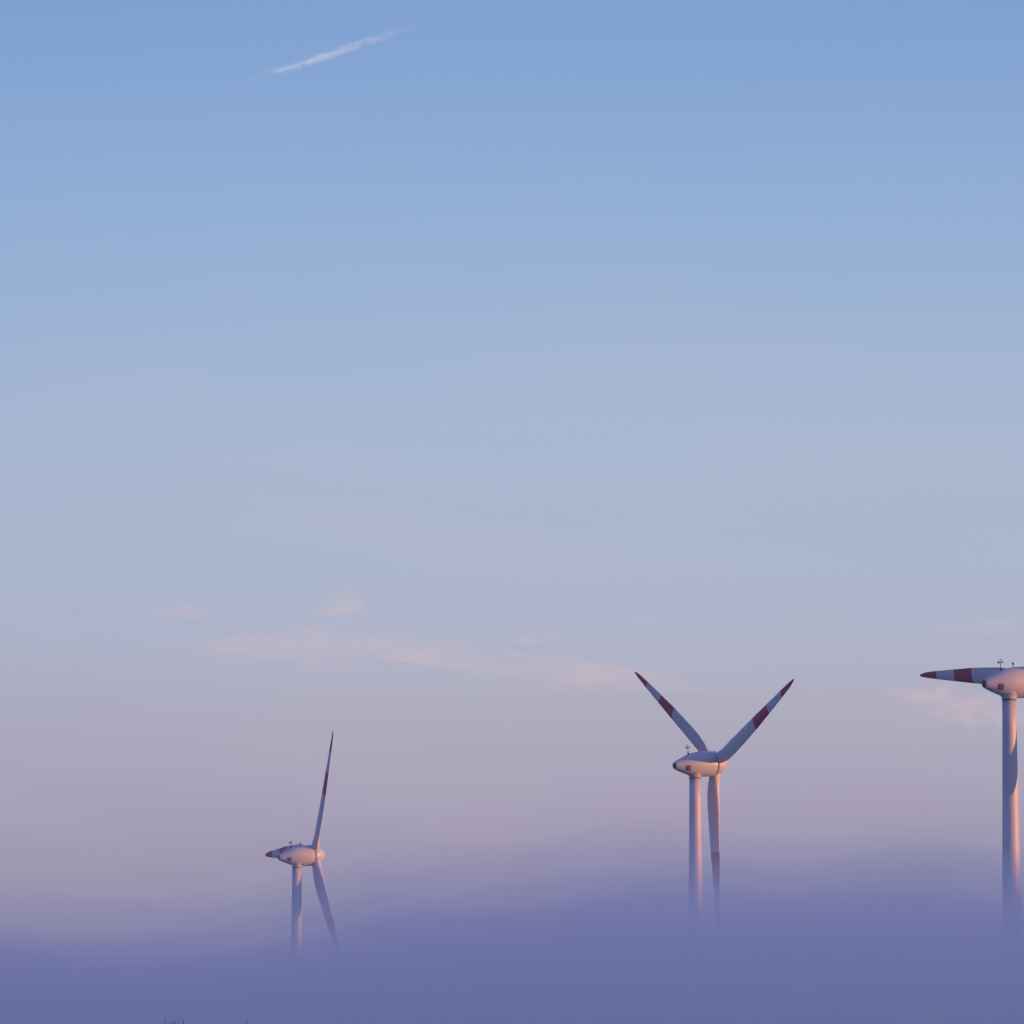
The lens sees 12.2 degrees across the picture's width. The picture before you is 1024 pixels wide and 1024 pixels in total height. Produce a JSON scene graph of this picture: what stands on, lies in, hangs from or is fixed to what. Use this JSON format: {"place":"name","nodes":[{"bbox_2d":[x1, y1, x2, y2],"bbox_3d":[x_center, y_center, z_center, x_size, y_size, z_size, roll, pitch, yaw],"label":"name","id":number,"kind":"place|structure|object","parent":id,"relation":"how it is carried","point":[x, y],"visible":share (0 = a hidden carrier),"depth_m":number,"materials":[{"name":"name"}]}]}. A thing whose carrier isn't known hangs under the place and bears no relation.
{"place":"outdoors","nodes":[
{"label":"outdoors","id":0,"kind":"place"},
{"bbox_2d":[0,0,1023,1023],"label":"sky","id":1,"kind":"structure","parent":0,"point":[413,383],"materials":[{"name":"blue"}]},
{"bbox_3d":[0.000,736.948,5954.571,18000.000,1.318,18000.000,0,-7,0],"label":"ground","id":2,"kind":"structure","parent":0,"visible":0},
{"bbox_2d":[265,732,346,1023],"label":"wind turbine","id":3,"kind":"object","parent":2,"relation":"on","point":[297,857],"visible":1,"depth_m":1229.61,"materials":[{"name":"white paint"}]},
{"bbox_2d":[635,672,793,1023],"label":"wind turbine","id":4,"kind":"object","parent":2,"relation":"on","point":[703,761],"visible":1,"depth_m":994.91,"materials":[{"name":"metal"}]},
{"bbox_2d":[920,659,1023,1023],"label":"wind turbine","id":5,"kind":"object","parent":2,"relation":"on","point":[1006,685],"visible":1,"depth_m":813.73,"materials":[{"name":"white paint"}]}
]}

